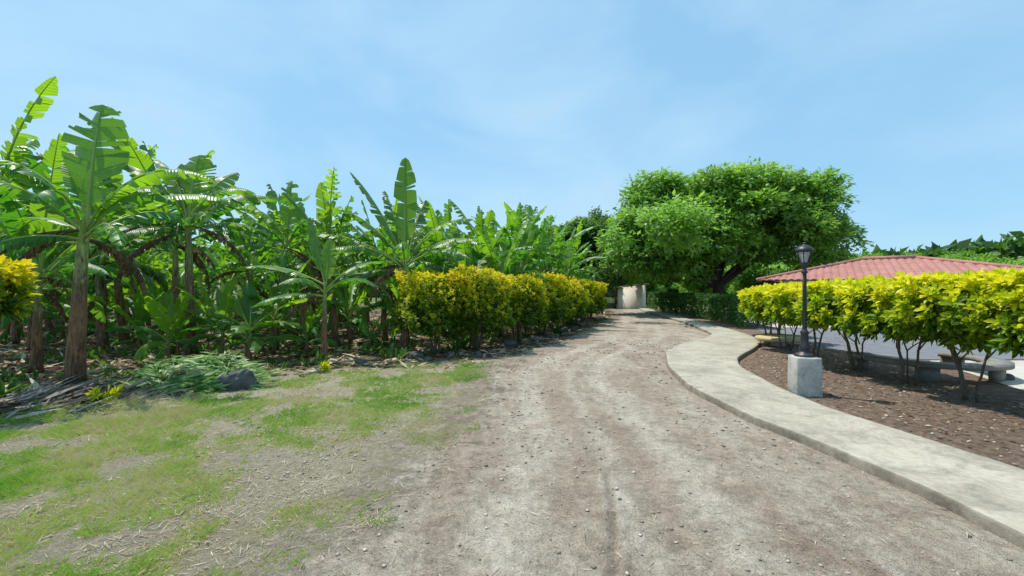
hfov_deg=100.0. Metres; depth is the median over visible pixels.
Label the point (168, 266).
banana plant
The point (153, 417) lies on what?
grass
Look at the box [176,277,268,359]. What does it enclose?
banana plant
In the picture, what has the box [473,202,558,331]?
banana plant
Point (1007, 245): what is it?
woodland
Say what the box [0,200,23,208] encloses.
banana plant
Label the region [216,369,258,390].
dark rock
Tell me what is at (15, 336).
banana plant
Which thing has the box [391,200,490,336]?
banana plant
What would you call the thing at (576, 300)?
croton shrub
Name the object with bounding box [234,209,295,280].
banana plant
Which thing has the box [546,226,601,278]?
banana plant
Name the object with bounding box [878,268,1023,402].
croton shrub
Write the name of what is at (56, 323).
banana plant
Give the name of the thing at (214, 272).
banana plant
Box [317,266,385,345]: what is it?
banana plant
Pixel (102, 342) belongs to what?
banana plant
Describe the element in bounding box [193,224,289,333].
banana plant
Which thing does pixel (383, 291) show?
banana plant
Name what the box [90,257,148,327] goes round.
banana plant
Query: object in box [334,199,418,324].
banana plant
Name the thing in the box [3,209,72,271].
banana plant
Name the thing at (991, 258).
background tree
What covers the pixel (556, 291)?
croton shrub
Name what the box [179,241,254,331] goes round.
banana plant
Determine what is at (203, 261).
banana plant
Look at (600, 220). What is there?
dark tree
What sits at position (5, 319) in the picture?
banana plant
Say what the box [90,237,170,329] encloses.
banana plant
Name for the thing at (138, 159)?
banana plant
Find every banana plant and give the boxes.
[0,76,90,261]
[0,105,241,383]
[0,133,164,372]
[0,167,176,349]
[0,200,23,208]
[0,226,71,310]
[0,227,69,349]
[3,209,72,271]
[6,257,43,334]
[10,144,220,342]
[10,250,59,343]
[13,266,95,338]
[21,112,285,341]
[23,281,114,344]
[26,204,113,335]
[43,255,55,327]
[43,299,70,325]
[54,226,121,325]
[88,234,194,305]
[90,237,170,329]
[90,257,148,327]
[91,155,276,357]
[93,279,150,328]
[93,283,163,347]
[108,251,165,325]
[113,293,213,362]
[122,258,196,333]
[131,258,204,319]
[139,291,201,347]
[141,290,211,356]
[149,250,199,289]
[156,243,208,303]
[169,231,221,321]
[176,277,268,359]
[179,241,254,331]
[180,275,261,333]
[181,279,313,360]
[192,185,311,334]
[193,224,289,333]
[195,260,215,303]
[195,298,237,334]
[200,240,264,318]
[203,244,257,319]
[213,184,357,328]
[216,180,347,349]
[228,275,315,348]
[232,249,311,353]
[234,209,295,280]
[234,218,383,355]
[254,168,399,346]
[255,225,346,335]
[256,185,350,326]
[263,270,304,330]
[267,286,339,350]
[284,298,327,343]
[304,157,481,349]
[305,235,359,327]
[316,229,386,330]
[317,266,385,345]
[322,251,386,335]
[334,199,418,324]
[336,306,380,324]
[338,200,435,340]
[361,238,391,321]
[370,261,428,338]
[376,254,407,324]
[385,220,452,312]
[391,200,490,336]
[413,213,474,270]
[418,196,475,254]
[423,228,536,339]
[441,219,546,336]
[443,199,535,333]
[444,210,501,296]
[471,205,563,328]
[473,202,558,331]
[504,202,597,323]
[505,205,570,273]
[543,227,607,323]
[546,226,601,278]
[562,219,595,280]
[576,261,603,279]
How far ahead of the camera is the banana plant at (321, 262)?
10.44 m
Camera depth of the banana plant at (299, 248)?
15.95 m
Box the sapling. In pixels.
[586,251,625,313]
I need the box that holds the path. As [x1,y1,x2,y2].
[639,307,1023,548]
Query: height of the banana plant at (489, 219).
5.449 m
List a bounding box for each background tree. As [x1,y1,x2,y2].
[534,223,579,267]
[607,265,644,303]
[619,273,667,304]
[658,275,683,288]
[670,262,739,293]
[724,280,737,295]
[727,259,789,294]
[763,258,814,270]
[842,251,881,258]
[892,251,925,255]
[938,254,986,261]
[939,249,1022,264]
[998,258,1023,265]
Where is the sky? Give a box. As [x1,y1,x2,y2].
[0,0,1023,254]
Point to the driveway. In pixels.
(879, 346)
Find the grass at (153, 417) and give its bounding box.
[0,355,509,575]
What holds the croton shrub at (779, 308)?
on the ground at (996, 396)
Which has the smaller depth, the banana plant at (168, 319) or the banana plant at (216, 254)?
the banana plant at (168, 319)
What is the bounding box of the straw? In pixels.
[0,357,1022,575]
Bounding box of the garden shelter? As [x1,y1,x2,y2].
[756,255,1023,285]
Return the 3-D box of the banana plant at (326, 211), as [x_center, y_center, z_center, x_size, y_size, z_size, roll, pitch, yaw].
[-5.309,-0.764,13.530,4.293,5.268,3.078,0,0,-1]
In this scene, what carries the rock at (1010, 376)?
on the ground at (996, 396)
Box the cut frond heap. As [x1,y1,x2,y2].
[100,348,284,395]
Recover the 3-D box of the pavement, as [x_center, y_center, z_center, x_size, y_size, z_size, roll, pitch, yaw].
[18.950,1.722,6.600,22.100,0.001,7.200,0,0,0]
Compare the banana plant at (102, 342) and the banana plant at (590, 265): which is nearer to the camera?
the banana plant at (102, 342)
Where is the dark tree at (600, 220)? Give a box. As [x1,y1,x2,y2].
[549,205,615,280]
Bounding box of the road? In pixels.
[251,304,1023,575]
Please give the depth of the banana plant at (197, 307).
15.65 m
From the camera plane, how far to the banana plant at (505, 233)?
16.59 m
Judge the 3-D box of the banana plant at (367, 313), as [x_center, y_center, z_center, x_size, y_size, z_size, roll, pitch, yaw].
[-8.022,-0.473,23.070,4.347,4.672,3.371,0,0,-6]
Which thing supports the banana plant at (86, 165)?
on the ground at (996, 396)
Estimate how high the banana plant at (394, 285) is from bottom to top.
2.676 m
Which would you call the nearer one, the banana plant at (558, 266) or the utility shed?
the banana plant at (558, 266)
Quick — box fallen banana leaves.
[0,358,279,429]
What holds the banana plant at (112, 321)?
on the ground at (996, 396)
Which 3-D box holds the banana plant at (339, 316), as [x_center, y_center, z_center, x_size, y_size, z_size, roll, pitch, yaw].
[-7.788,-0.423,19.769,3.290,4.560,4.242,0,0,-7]
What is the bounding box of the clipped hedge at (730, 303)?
[646,291,769,328]
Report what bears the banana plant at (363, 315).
on the ground at (996, 396)
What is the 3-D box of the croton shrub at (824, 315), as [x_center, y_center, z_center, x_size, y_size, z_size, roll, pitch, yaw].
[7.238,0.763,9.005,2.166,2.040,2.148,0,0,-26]
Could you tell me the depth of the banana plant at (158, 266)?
13.99 m
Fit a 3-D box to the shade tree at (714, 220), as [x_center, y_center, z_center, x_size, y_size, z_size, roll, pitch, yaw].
[13.245,-3.263,28.920,21.213,10.491,13.859,0,0,-25]
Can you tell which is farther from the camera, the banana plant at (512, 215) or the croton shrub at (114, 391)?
the banana plant at (512, 215)
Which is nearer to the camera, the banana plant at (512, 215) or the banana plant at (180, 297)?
the banana plant at (180, 297)
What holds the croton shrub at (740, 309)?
on the ground at (996, 396)
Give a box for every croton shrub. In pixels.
[0,254,42,322]
[84,356,123,402]
[319,346,331,371]
[389,269,482,354]
[433,263,516,350]
[484,273,549,342]
[512,272,576,334]
[547,277,593,327]
[565,276,600,322]
[581,281,608,320]
[587,280,607,318]
[736,285,781,334]
[737,289,770,334]
[744,282,799,350]
[761,280,840,357]
[791,275,892,371]
[833,271,970,385]
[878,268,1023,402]
[967,266,1023,358]
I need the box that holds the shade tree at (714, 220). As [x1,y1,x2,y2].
[594,156,874,312]
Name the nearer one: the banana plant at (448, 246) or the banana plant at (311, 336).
the banana plant at (311, 336)
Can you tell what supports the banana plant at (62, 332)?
on the ground at (996, 396)
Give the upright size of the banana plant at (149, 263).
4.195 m
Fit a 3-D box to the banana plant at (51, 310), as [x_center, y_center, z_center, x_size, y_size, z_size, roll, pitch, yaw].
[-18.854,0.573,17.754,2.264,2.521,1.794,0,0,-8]
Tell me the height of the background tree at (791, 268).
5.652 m
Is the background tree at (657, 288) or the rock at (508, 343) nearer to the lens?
the rock at (508, 343)
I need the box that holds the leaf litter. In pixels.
[0,311,1023,464]
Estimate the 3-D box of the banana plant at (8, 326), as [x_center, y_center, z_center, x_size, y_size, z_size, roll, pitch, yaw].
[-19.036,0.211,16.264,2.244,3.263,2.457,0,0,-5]
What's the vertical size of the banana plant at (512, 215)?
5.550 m
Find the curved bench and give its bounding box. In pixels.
[847,351,1014,382]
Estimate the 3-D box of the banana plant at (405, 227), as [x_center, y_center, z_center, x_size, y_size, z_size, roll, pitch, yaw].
[-3.455,-1.034,12.422,4.636,5.773,3.982,0,0,-26]
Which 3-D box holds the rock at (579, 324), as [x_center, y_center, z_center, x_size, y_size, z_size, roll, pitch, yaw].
[3.213,1.725,20.173,0.433,0.264,0.378,0,0,-39]
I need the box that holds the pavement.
[935,361,1023,389]
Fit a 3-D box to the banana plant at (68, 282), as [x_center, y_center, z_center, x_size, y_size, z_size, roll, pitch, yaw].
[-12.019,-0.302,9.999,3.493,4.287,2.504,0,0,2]
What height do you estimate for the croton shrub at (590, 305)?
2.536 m
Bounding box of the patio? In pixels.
[707,313,830,327]
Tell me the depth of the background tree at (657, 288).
43.99 m
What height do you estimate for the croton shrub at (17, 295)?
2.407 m
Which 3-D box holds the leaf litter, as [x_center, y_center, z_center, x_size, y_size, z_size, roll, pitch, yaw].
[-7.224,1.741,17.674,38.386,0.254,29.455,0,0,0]
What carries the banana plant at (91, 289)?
on the ground at (996, 396)
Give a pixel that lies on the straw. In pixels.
(289, 519)
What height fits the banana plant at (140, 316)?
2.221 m
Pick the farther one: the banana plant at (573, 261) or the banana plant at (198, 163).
the banana plant at (573, 261)
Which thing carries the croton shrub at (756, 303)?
on the ground at (996, 396)
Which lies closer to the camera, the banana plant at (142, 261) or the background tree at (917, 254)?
the banana plant at (142, 261)
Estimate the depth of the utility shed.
37.09 m
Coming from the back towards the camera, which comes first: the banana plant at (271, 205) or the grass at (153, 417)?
the banana plant at (271, 205)
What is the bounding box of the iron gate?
[604,289,615,308]
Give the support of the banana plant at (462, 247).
on the ground at (996, 396)
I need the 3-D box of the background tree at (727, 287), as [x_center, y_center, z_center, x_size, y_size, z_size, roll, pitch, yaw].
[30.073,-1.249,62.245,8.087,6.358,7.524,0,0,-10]
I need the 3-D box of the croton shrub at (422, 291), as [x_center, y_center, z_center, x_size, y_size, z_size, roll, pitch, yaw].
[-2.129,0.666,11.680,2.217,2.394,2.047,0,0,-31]
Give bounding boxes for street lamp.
[787,242,822,397]
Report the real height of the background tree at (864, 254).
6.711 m
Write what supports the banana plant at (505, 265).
on the ground at (996, 396)
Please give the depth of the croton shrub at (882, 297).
7.78 m
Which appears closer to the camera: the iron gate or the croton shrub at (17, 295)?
the croton shrub at (17, 295)
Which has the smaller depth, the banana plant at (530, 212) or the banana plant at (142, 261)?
the banana plant at (142, 261)
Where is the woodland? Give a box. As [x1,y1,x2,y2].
[109,231,1023,296]
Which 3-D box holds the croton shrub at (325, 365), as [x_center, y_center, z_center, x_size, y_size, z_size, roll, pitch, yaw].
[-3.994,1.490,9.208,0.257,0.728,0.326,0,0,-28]
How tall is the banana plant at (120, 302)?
6.445 m
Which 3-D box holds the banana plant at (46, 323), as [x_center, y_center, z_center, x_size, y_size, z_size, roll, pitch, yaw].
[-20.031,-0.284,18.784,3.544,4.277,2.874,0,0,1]
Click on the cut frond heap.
(196, 372)
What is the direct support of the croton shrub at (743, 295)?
on the ground at (996, 396)
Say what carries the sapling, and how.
on the ground at (996, 396)
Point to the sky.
(552, 104)
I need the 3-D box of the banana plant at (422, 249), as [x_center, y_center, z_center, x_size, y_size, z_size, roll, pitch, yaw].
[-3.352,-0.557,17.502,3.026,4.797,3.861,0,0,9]
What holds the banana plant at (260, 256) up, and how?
on the ground at (996, 396)
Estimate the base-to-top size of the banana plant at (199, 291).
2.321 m
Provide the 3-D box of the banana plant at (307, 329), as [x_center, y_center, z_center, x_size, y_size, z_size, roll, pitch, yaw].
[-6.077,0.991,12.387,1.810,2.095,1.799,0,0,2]
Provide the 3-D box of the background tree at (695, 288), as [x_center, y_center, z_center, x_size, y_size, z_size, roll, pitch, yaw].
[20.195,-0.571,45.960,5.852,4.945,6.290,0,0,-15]
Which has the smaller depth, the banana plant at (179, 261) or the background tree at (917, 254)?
the banana plant at (179, 261)
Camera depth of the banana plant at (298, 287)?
15.56 m
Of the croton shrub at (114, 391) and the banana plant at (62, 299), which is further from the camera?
the banana plant at (62, 299)
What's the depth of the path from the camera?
4.84 m
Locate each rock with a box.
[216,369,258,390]
[354,359,366,364]
[407,351,423,359]
[447,351,455,356]
[504,340,516,346]
[529,335,539,340]
[575,322,584,326]
[1006,373,1014,379]
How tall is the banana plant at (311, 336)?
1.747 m
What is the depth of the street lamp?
6.95 m
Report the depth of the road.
3.62 m
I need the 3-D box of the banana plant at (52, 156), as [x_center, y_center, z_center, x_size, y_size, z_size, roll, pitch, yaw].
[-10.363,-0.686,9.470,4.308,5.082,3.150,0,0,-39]
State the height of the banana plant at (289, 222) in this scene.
5.139 m
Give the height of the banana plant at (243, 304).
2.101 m
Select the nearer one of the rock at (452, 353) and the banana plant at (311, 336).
the rock at (452, 353)
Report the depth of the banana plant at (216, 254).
22.50 m
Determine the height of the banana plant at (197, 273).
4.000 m
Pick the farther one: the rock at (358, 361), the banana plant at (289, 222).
the banana plant at (289, 222)
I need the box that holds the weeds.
[0,317,577,396]
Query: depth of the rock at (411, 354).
10.82 m
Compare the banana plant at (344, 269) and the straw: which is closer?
the straw
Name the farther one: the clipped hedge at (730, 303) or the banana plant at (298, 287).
the clipped hedge at (730, 303)
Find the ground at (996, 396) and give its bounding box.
[0,296,1023,575]
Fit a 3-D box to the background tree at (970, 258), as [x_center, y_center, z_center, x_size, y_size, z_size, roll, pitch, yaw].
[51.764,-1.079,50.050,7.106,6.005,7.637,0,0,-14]
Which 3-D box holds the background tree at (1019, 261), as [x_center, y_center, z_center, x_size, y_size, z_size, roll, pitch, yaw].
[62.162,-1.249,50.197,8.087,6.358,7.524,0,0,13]
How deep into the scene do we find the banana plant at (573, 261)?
23.55 m
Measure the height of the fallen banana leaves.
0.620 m
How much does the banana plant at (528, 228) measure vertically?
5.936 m
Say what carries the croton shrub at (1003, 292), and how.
on the ground at (996, 396)
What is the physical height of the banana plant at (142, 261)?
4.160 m
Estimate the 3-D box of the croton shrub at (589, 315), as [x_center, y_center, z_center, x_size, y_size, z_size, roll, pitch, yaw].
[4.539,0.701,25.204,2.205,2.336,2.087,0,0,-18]
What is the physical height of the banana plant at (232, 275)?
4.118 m
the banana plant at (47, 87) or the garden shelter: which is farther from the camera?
the garden shelter
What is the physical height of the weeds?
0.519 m
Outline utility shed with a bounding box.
[614,283,648,308]
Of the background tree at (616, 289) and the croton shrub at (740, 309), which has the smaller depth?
the croton shrub at (740, 309)
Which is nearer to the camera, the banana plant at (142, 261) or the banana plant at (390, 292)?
the banana plant at (142, 261)
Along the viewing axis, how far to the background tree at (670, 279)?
51.87 m
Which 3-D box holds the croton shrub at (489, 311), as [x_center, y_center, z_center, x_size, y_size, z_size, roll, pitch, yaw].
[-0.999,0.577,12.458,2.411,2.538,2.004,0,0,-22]
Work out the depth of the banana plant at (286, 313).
17.86 m
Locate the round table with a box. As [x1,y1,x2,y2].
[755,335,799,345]
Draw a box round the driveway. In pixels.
[753,328,1023,358]
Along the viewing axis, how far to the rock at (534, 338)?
14.54 m
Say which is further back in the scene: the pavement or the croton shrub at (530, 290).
the croton shrub at (530, 290)
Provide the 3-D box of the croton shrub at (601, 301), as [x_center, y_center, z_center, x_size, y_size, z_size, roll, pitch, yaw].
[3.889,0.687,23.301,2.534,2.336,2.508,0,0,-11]
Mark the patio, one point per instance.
(773, 325)
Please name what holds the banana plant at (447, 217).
on the ground at (996, 396)
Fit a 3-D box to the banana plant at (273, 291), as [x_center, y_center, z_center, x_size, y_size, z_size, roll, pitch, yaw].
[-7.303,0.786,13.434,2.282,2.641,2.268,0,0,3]
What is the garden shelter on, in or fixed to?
on the patio
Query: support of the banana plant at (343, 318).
on the ground at (996, 396)
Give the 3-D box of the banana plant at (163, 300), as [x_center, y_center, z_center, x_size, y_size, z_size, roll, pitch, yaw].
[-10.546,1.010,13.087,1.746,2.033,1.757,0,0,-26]
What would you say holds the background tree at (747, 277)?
on the ground at (996, 396)
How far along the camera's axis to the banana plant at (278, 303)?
11.71 m

